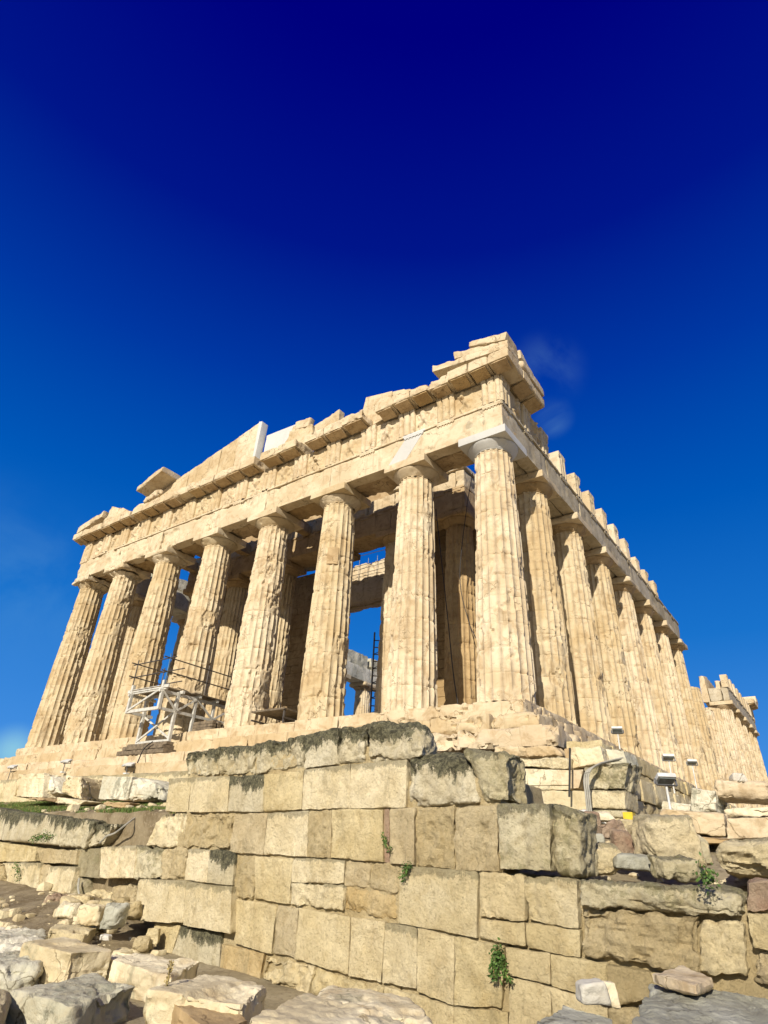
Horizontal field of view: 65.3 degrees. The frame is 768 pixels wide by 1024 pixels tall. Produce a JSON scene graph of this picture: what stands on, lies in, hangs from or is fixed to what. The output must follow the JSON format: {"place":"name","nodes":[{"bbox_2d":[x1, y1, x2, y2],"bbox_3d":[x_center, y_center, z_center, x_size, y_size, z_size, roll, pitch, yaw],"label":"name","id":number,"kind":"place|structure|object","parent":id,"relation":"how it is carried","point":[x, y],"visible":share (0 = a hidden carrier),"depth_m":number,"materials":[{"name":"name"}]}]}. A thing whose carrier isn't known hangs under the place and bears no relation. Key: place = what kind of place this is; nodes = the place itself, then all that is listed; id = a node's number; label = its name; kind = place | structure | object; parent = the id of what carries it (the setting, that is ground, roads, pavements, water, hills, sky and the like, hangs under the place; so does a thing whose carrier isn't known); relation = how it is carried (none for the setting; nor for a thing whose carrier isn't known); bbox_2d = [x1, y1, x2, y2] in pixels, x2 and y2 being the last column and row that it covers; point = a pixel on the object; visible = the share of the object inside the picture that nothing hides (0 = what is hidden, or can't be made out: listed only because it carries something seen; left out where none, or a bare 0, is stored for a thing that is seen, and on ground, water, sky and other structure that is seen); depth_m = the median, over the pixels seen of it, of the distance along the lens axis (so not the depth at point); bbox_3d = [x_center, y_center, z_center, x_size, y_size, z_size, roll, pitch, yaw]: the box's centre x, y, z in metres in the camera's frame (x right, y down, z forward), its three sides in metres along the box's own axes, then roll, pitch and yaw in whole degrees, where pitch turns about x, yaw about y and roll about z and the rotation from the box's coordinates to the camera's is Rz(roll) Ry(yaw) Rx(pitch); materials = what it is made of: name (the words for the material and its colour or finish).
{"place":"outdoors","nodes":[
{"label":"outdoors","id":0,"kind":"place"},
{"bbox_2d":[0,880,158,952],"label":"earth bank","id":1,"kind":"structure","parent":0,"point":[27,898],"depth_m":12.21,"materials":[{"name":"soil"}]},
{"bbox_2d":[11,862,22,881],"bbox_3d":[-9.960,9.740,16.202,0.647,0.471,0.288,-23,-39,37],"label":"wall weed","id":2,"kind":"object","parent":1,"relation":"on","point":[18,868],"depth_m":16.13,"materials":[{"name":"green plant"}]},
{"bbox_2d":[0,927,47,992],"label":"marble block","id":3,"kind":"object","parent":1,"relation":"on","point":[17,971],"depth_m":8.23,"materials":[{"name":"grey stone"}]},
{"bbox_2d":[43,893,67,902],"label":"rock","id":4,"kind":"object","parent":1,"relation":"on","point":[55,897],"visible":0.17,"depth_m":13.15,"materials":[{"name":"red stone"}]},
{"bbox_2d":[19,937,111,983],"bbox_3d":[-4.608,6.543,8.626,1.677,0.552,0.882,-17,-36,31],"label":"marble block","id":5,"kind":"object","parent":1,"relation":"on","point":[63,958],"depth_m":8.26,"materials":[{"name":"beige stone"}]},
{"bbox_2d":[54,901,81,918],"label":"rock","id":6,"kind":"object","parent":1,"relation":"on","point":[66,909],"visible":0.88,"depth_m":12.03,"materials":[{"name":"beige stone"}]},
{"bbox_2d":[48,923,95,943],"bbox_3d":[-5.747,7.794,10.975,0.803,0.327,1.723,10,-31,-13],"label":"marble block","id":7,"kind":"object","parent":1,"relation":"on","point":[83,933],"depth_m":10.77,"materials":[{"name":"stone"}]},
{"bbox_2d":[77,903,105,925],"bbox_3d":[-5.597,7.750,11.542,0.559,0.359,0.514,-2,-30,9],"label":"rock","id":8,"kind":"object","parent":7,"relation":"on","point":[91,914],"visible":0.83,"depth_m":11.34,"materials":[{"name":"beige stone"}]},
{"bbox_2d":[71,894,93,903],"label":"rock","id":9,"kind":"object","parent":1,"relation":"on","point":[84,898],"visible":0.42,"depth_m":12.97,"materials":[{"name":"stone"}]},
{"bbox_2d":[99,934,111,940],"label":"rock","id":10,"kind":"object","parent":1,"relation":"on","point":[106,937],"visible":1,"depth_m":10.36,"materials":[{"name":"stone"}]},
{"bbox_2d":[99,902,129,929],"bbox_3d":[-5.043,7.564,11.213,0.437,0.437,0.353,4,-30,-1],"label":"rock","id":11,"kind":"object","parent":1,"relation":"on","point":[115,915],"visible":1,"depth_m":11.12,"materials":[{"name":"grey stone"}]},
{"bbox_2d":[115,897,129,902],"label":"rock","id":12,"kind":"object","parent":1,"relation":"on","point":[120,899],"visible":0.42,"depth_m":12.49,"materials":[{"name":"beige stone"}]},
{"bbox_2d":[132,935,152,952],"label":"rock","id":13,"kind":"object","parent":1,"relation":"on","point":[142,944],"visible":0.99,"depth_m":10.89,"materials":[{"name":"beige stone"}]},
{"bbox_2d":[146,928,160,943],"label":"rock","id":14,"kind":"object","parent":13,"relation":"on","point":[153,934],"visible":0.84,"depth_m":11.06,"materials":[{"name":"stone"}]},
{"bbox_2d":[143,974,266,1023],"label":"marble block","id":15,"kind":"object","parent":1,"relation":"on","point":[228,994],"depth_m":6.16,"materials":[{"name":"beige stone"}]},
{"bbox_2d":[164,960,174,985],"bbox_3d":[-2.296,5.047,6.287,0.084,0.570,0.086,-17,-36,31],"label":"dry stalk","id":16,"kind":"object","parent":15,"relation":"on","point":[170,965],"visible":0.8,"depth_m":6.38,"materials":[{"name":"beige plant"}]},
{"bbox_2d":[171,1004,246,1023],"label":"marble block","id":17,"kind":"object","parent":1,"relation":"on","point":[189,1014],"depth_m":5.72,"materials":[{"name":"beige stone"}]},
{"bbox_2d":[317,985,432,1023],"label":"marble block","id":18,"kind":"object","parent":1,"relation":"on","point":[395,1007],"depth_m":5.82,"materials":[{"name":"beige stone"}]},
{"bbox_2d":[575,978,610,1005],"bbox_3d":[1.867,4.292,5.369,0.270,0.184,0.233,3,-30,-1],"label":"rock","id":19,"kind":"object","parent":1,"relation":"on","point":[593,991],"visible":1,"depth_m":5.29,"materials":[{"name":"stone"}]},
{"bbox_2d":[601,981,620,1008],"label":"rock","id":20,"kind":"object","parent":1,"relation":"on","point":[613,994],"visible":0.51,"depth_m":5.42,"materials":[{"name":"beige stone"}]},
{"bbox_2d":[120,951,317,1023],"bbox_3d":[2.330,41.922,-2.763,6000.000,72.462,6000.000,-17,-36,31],"label":"ground","id":21,"kind":"structure","parent":0,"point":[277,995],"depth_m":8.73,"materials":[{"name":"brown soil"}]},
{"bbox_2d":[0,989,11,1023],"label":"marble block","id":22,"kind":"object","parent":21,"relation":"on","point":[5,1000],"depth_m":6.15,"materials":[{"name":"stone"}]},
{"bbox_2d":[6,973,134,1023],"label":"marble block","id":23,"kind":"object","parent":21,"relation":"on","point":[93,998],"depth_m":6.44,"materials":[{"name":"grey stone"}]},
{"bbox_2d":[105,953,198,1001],"bbox_3d":[-3.282,6.563,8.424,2.145,0.451,1.097,-17,-36,31],"label":"marble block","id":24,"kind":"object","parent":21,"relation":"on","point":[142,974],"depth_m":8.18,"materials":[{"name":"beige stone"}]},
{"bbox_2d":[250,993,404,1023],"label":"marble block","id":25,"kind":"object","parent":21,"relation":"on","point":[306,1008],"depth_m":4.94,"materials":[{"name":"beige stone"}]},
{"bbox_2d":[0,721,767,1023],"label":"ashlar wall","id":26,"kind":"structure","parent":21,"relation":"on","point":[274,861],"depth_m":8.56,"materials":[{"name":"stone"}]},
{"bbox_2d":[28,829,55,843],"bbox_3d":[-9.155,8.701,16.050,1.384,0.358,0.304,-23,-39,37],"label":"wall weed","id":27,"kind":"object","parent":26,"relation":"attached to","point":[41,836],"depth_m":15.94,"materials":[{"name":"green plant"}]},
{"bbox_2d":[77,878,79,893],"bbox_3d":[-6.976,8.673,13.720,0.059,0.478,0.592,24,-36,-32],"label":"conduit pipe","id":28,"kind":"object","parent":26,"relation":"attached to","point":[78,883],"visible":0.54,"depth_m":13.86,"materials":[{"name":"grey plastic"}]},
{"bbox_2d":[124,901,142,920],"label":"rock","id":29,"kind":"object","parent":26,"relation":"on","point":[135,911],"visible":0.54,"depth_m":11.73,"materials":[{"name":"beige stone"}]},
{"bbox_2d":[381,832,391,853],"bbox_3d":[0.033,4.825,8.739,0.227,0.290,0.130,-24,-40,39],"label":"wall weed","id":30,"kind":"object","parent":26,"relation":"attached to","point":[384,840],"depth_m":8.74,"materials":[{"name":"green plant"}]},
{"bbox_2d":[398,861,412,882],"bbox_3d":[0.285,5.015,8.347,0.250,0.302,0.197,-17,-36,31],"label":"wall weed","id":31,"kind":"object","parent":26,"relation":"attached to","point":[406,867],"depth_m":8.33,"materials":[{"name":"green plant"}]},
{"bbox_2d":[487,937,504,985],"bbox_3d":[1.325,5.276,7.040,0.250,0.470,0.187,-17,-36,31],"label":"caper plant","id":32,"kind":"object","parent":26,"relation":"attached to","point":[494,970],"visible":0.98,"depth_m":7.01,"materials":[{"name":"green plant"}]},
{"bbox_2d":[494,944,513,983],"bbox_3d":[1.392,5.245,6.950,0.146,0.365,0.233,24,-36,-32],"label":"caper plant","id":33,"kind":"object","parent":26,"relation":"attached to","point":[501,962],"visible":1,"depth_m":6.96,"materials":[{"name":"green plant"}]},
{"bbox_2d":[647,854,701,883],"bbox_3d":[3.339,4.084,6.870,0.477,0.292,0.405,2,-30,1],"label":"rock","id":34,"kind":"object","parent":26,"relation":"on","point":[679,868],"visible":0.97,"depth_m":6.73,"materials":[{"name":"beige stone"}]},
{"bbox_2d":[692,852,721,895],"bbox_3d":[3.186,3.519,5.830,0.291,0.375,0.284,9,-30,-10],"label":"wall weed","id":35,"kind":"object","parent":26,"relation":"attached to","point":[707,875],"depth_m":5.83,"materials":[{"name":"green plant"}]},
{"bbox_2d":[537,1005,611,1023],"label":"marble block","id":36,"kind":"object","parent":21,"relation":"on","point":[566,1015],"depth_m":4.76,"materials":[{"name":"grey stone"}]},
{"bbox_2d":[632,984,767,1023],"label":"rock","id":37,"kind":"structure","parent":21,"relation":"on","point":[660,1005],"depth_m":4.57,"materials":[{"name":"grey stone"}]},
{"bbox_2d":[652,965,713,995],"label":"rock","id":38,"kind":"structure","parent":37,"relation":"on","point":[682,979],"depth_m":4.99,"materials":[{"name":"beige stone"}]},
{"bbox_2d":[0,802,746,927],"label":"terrace earth","id":39,"kind":"structure","parent":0,"point":[138,829],"depth_m":14.01,"materials":[{"name":"soil"}]},
{"bbox_2d":[28,797,56,801],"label":"support stone","id":40,"kind":"object","parent":39,"relation":"on","point":[44,799],"visible":0.86,"depth_m":21.04,"materials":[{"name":"brown stone"}]},
{"bbox_2d":[14,773,74,798],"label":"marble block","id":41,"kind":"structure","parent":40,"relation":"on","point":[31,785],"depth_m":21.96,"materials":[{"name":"beige stone"}]},
{"bbox_2d":[48,776,73,797],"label":"marble block","id":42,"kind":"structure","parent":41,"relation":"on","point":[55,785],"depth_m":21.74,"materials":[{"name":"white stone"}]},
{"bbox_2d":[56,797,102,805],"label":"support stone","id":43,"kind":"object","parent":39,"relation":"on","point":[70,801],"visible":0.84,"depth_m":19.21,"materials":[{"name":"beige stone"}]},
{"bbox_2d":[62,775,106,801],"bbox_3d":[-10.493,9.786,21.145,1.272,0.808,2.496,-1,-30,6],"label":"marble block","id":44,"kind":"object","parent":43,"relation":"on","point":[83,788],"depth_m":20.54,"materials":[{"name":"beige stone"}]},
{"bbox_2d":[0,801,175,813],"bbox_3d":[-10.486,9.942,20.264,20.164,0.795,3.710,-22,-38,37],"label":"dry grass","id":45,"kind":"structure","parent":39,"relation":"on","point":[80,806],"depth_m":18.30,"materials":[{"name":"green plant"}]},
{"bbox_2d":[0,800,176,813],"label":"grass","id":46,"kind":"structure","parent":39,"relation":"on","point":[47,805],"depth_m":18.44,"materials":[{"name":"green plant"}]},
{"bbox_2d":[99,817,135,843],"bbox_3d":[-6.213,7.440,14.001,0.988,0.580,0.374,-17,-36,31],"label":"conduit pipe","id":47,"kind":"object","parent":39,"relation":"on","point":[123,826],"visible":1,"depth_m":13.84,"materials":[{"name":"grey plastic"}]},
{"bbox_2d":[103,801,140,807],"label":"support stone","id":48,"kind":"object","parent":39,"relation":"on","point":[116,804],"visible":0.6,"depth_m":17.46,"materials":[{"name":"brown stone"}]},
{"bbox_2d":[99,776,166,802],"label":"marble block","id":49,"kind":"structure","parent":39,"relation":"on","point":[112,788],"depth_m":18.50,"materials":[{"name":"white stone"}]},
{"bbox_2d":[129,778,168,802],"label":"marble block","id":50,"kind":"structure","parent":39,"relation":"on","point":[146,790],"depth_m":17.65,"materials":[{"name":"white stone"}]},
{"bbox_2d":[0,803,741,955],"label":"rubble","id":51,"kind":"object","parent":39,"relation":"on","point":[15,914],"visible":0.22,"depth_m":12.16,"materials":[{"name":"beige stone"}]},
{"bbox_2d":[99,898,115,904],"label":"rock","id":52,"kind":"object","parent":51,"relation":"on","point":[104,901],"visible":0.32,"depth_m":12.16,"materials":[{"name":"stone"}]},
{"bbox_2d":[609,828,633,853],"bbox_3d":[3.314,4.583,8.325,0.314,0.334,0.234,4,-30,-2],"label":"rock","id":53,"kind":"object","parent":39,"relation":"on","point":[622,840],"visible":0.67,"depth_m":8.25,"materials":[{"name":"red stone"}]},
{"bbox_2d":[612,852,650,871],"bbox_3d":[3.065,4.292,7.343,0.567,0.203,0.368,1,-30,3],"label":"rock","id":54,"kind":"object","parent":39,"relation":"on","point":[632,861],"visible":0.65,"depth_m":7.21,"materials":[{"name":"grey stone"}]},
{"bbox_2d":[631,813,706,867],"bbox_3d":[3.699,4.309,7.870,0.668,0.646,0.752,4,-30,-1],"label":"rock","id":55,"kind":"object","parent":39,"relation":"on","point":[663,835],"visible":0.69,"depth_m":7.67,"materials":[{"name":"stone"}]},
{"bbox_2d":[697,834,713,865],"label":"rock","id":56,"kind":"object","parent":39,"relation":"on","point":[707,855],"visible":0.23,"depth_m":7.79,"materials":[{"name":"beige stone"}]},
{"bbox_2d":[369,632,379,712],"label":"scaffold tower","id":57,"kind":"structure","parent":0,"point":[372,675],"depth_m":31.26,"materials":[{"name":"metal"}]},
{"bbox_2d":[0,0,767,776],"label":"sky","id":58,"kind":"structure","parent":0,"point":[219,219],"materials":[{"name":"blue"}]},
{"bbox_2d":[534,839,748,886],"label":"flank slope","id":59,"kind":"structure","parent":0,"point":[621,874],"depth_m":8.22,"materials":[{"name":"brown soil"}]},
{"bbox_2d":[495,745,642,824],"bbox_3d":[3.934,6.302,13.581,3.569,2.208,3.072,-17,-36,31],"label":"corner foundation","id":60,"kind":"object","parent":59,"relation":"on","point":[613,787],"visible":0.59,"depth_m":13.20,"materials":[{"name":"stone"}]},
{"bbox_2d":[568,748,570,796],"bbox_3d":[3.992,5.595,12.891,0.155,0.978,0.055,-8,-32,18],"label":"drain rod","id":61,"kind":"object","parent":60,"relation":"attached to","point":[569,786],"visible":1,"depth_m":12.86,"materials":[{"name":"grey metal"}]},
{"bbox_2d":[583,760,619,810],"bbox_3d":[4.614,5.788,12.696,1.104,1.104,0.151,16,-32,-22],"label":"electric conduit","id":62,"kind":"object","parent":60,"relation":"attached to","point":[585,787],"visible":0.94,"depth_m":12.47,"materials":[{"name":"grey plastic"}]},
{"bbox_2d":[585,759,621,810],"bbox_3d":[4.648,5.767,12.684,1.107,1.132,0.160,16,-32,-22],"label":"electric conduit","id":63,"kind":"object","parent":60,"relation":"attached to","point":[587,787],"visible":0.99,"depth_m":12.44,"materials":[{"name":"grey plastic"}]},
{"bbox_2d":[587,757,622,810],"bbox_3d":[4.681,5.746,12.673,1.110,1.159,0.168,16,-32,-21],"label":"electric conduit","id":64,"kind":"object","parent":60,"relation":"attached to","point":[592,767],"visible":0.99,"depth_m":12.53,"materials":[{"name":"grey plastic"}]},
{"bbox_2d":[584,811,600,825],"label":"rock","id":65,"kind":"object","parent":59,"relation":"on","point":[598,818],"visible":0.19,"depth_m":8.89,"materials":[{"name":"red stone"}]},
{"bbox_2d":[596,833,604,842],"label":"rock","id":66,"kind":"object","parent":59,"relation":"on","point":[600,837],"visible":0.24,"depth_m":8.43,"materials":[{"name":"grey stone"}]},
{"bbox_2d":[596,842,620,875],"bbox_3d":[2.731,4.355,7.529,0.455,0.374,0.448,0,-30,4],"label":"rock","id":67,"kind":"object","parent":59,"relation":"on","point":[607,852],"visible":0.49,"depth_m":7.37,"materials":[{"name":"stone"}]},
{"bbox_2d":[596,819,625,838],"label":"rock","id":68,"kind":"object","parent":59,"relation":"on","point":[608,825],"visible":0.51,"depth_m":8.61,"materials":[{"name":"red stone"}]},
{"bbox_2d":[597,811,614,821],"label":"rock","id":69,"kind":"object","parent":68,"relation":"on","point":[605,816],"visible":0.52,"depth_m":8.96,"materials":[{"name":"beige stone"}]},
{"bbox_2d":[618,819,632,828],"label":"rock","id":70,"kind":"object","parent":59,"relation":"on","point":[626,822],"visible":0.26,"depth_m":9.78,"materials":[{"name":"stone"}]},
{"bbox_2d":[623,812,634,819],"bbox_3d":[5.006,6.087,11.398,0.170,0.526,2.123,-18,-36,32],"label":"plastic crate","id":71,"kind":"object","parent":59,"relation":"on","point":[628,815],"visible":0.13,"depth_m":10.78,"materials":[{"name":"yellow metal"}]},
{"bbox_2d":[627,825,633,843],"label":"rock","id":72,"kind":"object","parent":59,"relation":"on","point":[629,829],"visible":0.08,"depth_m":8.76,"materials":[{"name":"beige stone"}]},
{"bbox_2d":[661,801,690,810],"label":"marble block","id":73,"kind":"structure","parent":59,"relation":"on","point":[680,806],"depth_m":14.25,"materials":[{"name":"beige stone"}]},
{"bbox_2d":[659,808,729,837],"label":"marble block","id":74,"kind":"structure","parent":59,"relation":"on","point":[710,824],"depth_m":10.13,"materials":[{"name":"beige stone"}]},
{"bbox_2d":[654,773,677,809],"bbox_3d":[5.347,5.372,11.283,0.410,0.825,0.286,2,-30,2],"label":"floodlight","id":75,"kind":"object","parent":74,"relation":"on","point":[666,780],"visible":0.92,"depth_m":11.35,"materials":[{"name":"white metal"}]},
{"bbox_2d":[724,807,767,817],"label":"marble block","id":76,"kind":"structure","parent":74,"relation":"on","point":[750,812],"depth_m":10.52,"materials":[{"name":"beige stone"}]},
{"bbox_2d":[690,788,726,813],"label":"marble block","id":77,"kind":"structure","parent":59,"relation":"on","point":[705,800],"depth_m":12.95,"materials":[{"name":"white stone"}]},
{"bbox_2d":[703,837,729,845],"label":"marble block","id":78,"kind":"structure","parent":59,"relation":"on","point":[713,841],"depth_m":8.94,"materials":[{"name":"beige stone"}]},
{"bbox_2d":[714,780,767,804],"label":"marble block","id":79,"kind":"structure","parent":59,"relation":"on","point":[747,792],"depth_m":12.91,"materials":[{"name":"beige stone"}]},
{"bbox_2d":[729,773,747,782],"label":"rock","id":80,"kind":"object","parent":79,"relation":"on","point":[739,777],"visible":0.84,"depth_m":13.24,"materials":[{"name":"stone"}]},
{"bbox_2d":[716,837,767,878],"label":"boulder","id":81,"kind":"object","parent":59,"relation":"on","point":[742,859],"visible":0.98,"depth_m":6.93,"materials":[{"name":"stone"}]},
{"bbox_2d":[726,817,767,839],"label":"marble block","id":82,"kind":"structure","parent":59,"relation":"on","point":[746,828],"depth_m":9.47,"materials":[{"name":"beige stone"}]},
{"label":"rock plateau","id":83,"kind":"structure","parent":0,"visible":0},
{"bbox_2d":[0,332,767,837],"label":"ancient temple","id":84,"kind":"structure","parent":83,"relation":"on","point":[574,640],"depth_m":28.60,"materials":[{"name":"stone"}]},
{"bbox_2d":[7,765,17,779],"bbox_3d":[-17.575,12.259,28.136,0.672,0.728,0.338,-17,-36,31],"label":"floodlight","id":85,"kind":"object","parent":84,"relation":"on","point":[12,766],"visible":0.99,"depth_m":28.14,"materials":[{"name":"grey metal"}]},
{"bbox_2d":[60,759,71,772],"bbox_3d":[-13.769,10.929,25.796,0.672,0.558,0.338,-17,-36,31],"label":"floodlight","id":86,"kind":"object","parent":84,"relation":"on","point":[65,761],"visible":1,"depth_m":25.75,"materials":[{"name":"grey metal"}]},
{"bbox_2d":[122,762,135,773],"bbox_3d":[-9.975,9.942,23.252,0.672,0.438,0.338,-17,-36,31],"label":"floodlight","id":87,"kind":"object","parent":84,"relation":"on","point":[129,764],"visible":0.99,"depth_m":23.19,"materials":[{"name":"grey metal"}]},
{"bbox_2d":[133,741,152,772],"bbox_3d":[-9.755,9.898,24.170,0.372,1.462,1.946,9,-30,-10],"label":"lead cable","id":88,"kind":"object","parent":84,"relation":"on","point":[142,752],"visible":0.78,"depth_m":24.92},
{"bbox_2d":[136,490,162,506],"bbox_3d":[-14.636,-0.844,37.335,2.086,1.044,0.784,-17,-36,31],"label":"pediment statue","id":89,"kind":"object","parent":84,"relation":"on","point":[155,494],"visible":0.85,"depth_m":36.95,"materials":[{"name":"stone"}]},
{"bbox_2d":[116,653,231,755],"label":"work platform","id":90,"kind":"structure","parent":84,"relation":"on","point":[162,690],"depth_m":26.64,"materials":[{"name":"grey metal"}]},
{"bbox_2d":[192,720,223,730],"bbox_3d":[-7.671,9.463,26.323,1.303,0.382,0.808,-17,-36,31],"label":"timber stack","id":91,"kind":"object","parent":84,"relation":"on","point":[204,725],"visible":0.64,"depth_m":26.02,"materials":[{"name":"grey wood"}]},
{"bbox_2d":[251,707,297,723],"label":"timber walkway","id":92,"kind":"structure","parent":84,"relation":"on","point":[284,714],"depth_m":24.79,"materials":[{"name":"brown wood"}]},
{"bbox_2d":[353,549,384,580],"bbox_3d":[-1.189,3.637,40.045,5.000,1.917,0.098,-17,-36,31],"label":"steel frame","id":93,"kind":"object","parent":84,"relation":"attached to","point":[369,563],"visible":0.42,"depth_m":39.88,"materials":[{"name":"grey metal"}]},
{"bbox_2d":[435,509,457,703],"bbox_3d":[2.808,3.837,26.785,0.154,9.761,1.409,23,-35,-31],"label":"hanging cable","id":94,"kind":"object","parent":84,"relation":"hanging from","point":[446,609],"visible":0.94,"depth_m":26.56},
{"bbox_2d":[459,473,475,637],"bbox_3d":[3.819,1.862,27.162,0.146,8.103,1.139,20,-34,-27],"label":"hanging cable","id":95,"kind":"object","parent":84,"relation":"hanging from","point":[460,557],"visible":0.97,"depth_m":27.45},
{"bbox_2d":[611,726,623,749],"bbox_3d":[6.513,6.345,16.629,0.342,0.734,0.226,-8,-32,19],"label":"floodlight","id":96,"kind":"object","parent":84,"relation":"on","point":[617,730],"visible":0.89,"depth_m":16.70,"materials":[{"name":"white metal"}]},
{"bbox_2d":[661,754,675,792],"bbox_3d":[8.443,7.749,17.605,0.376,1.180,0.264,-3,-30,10],"label":"floodlight","id":97,"kind":"object","parent":84,"relation":"on","point":[668,757],"visible":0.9,"depth_m":17.77,"materials":[{"name":"white metal"}]},
{"bbox_2d":[686,759,697,787],"bbox_3d":[10.693,9.156,20.624,0.376,1.180,0.264,-3,-30,10],"label":"floodlight","id":98,"kind":"object","parent":84,"relation":"on","point":[691,762],"visible":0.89,"depth_m":20.79,"materials":[{"name":"white metal"}]}
]}

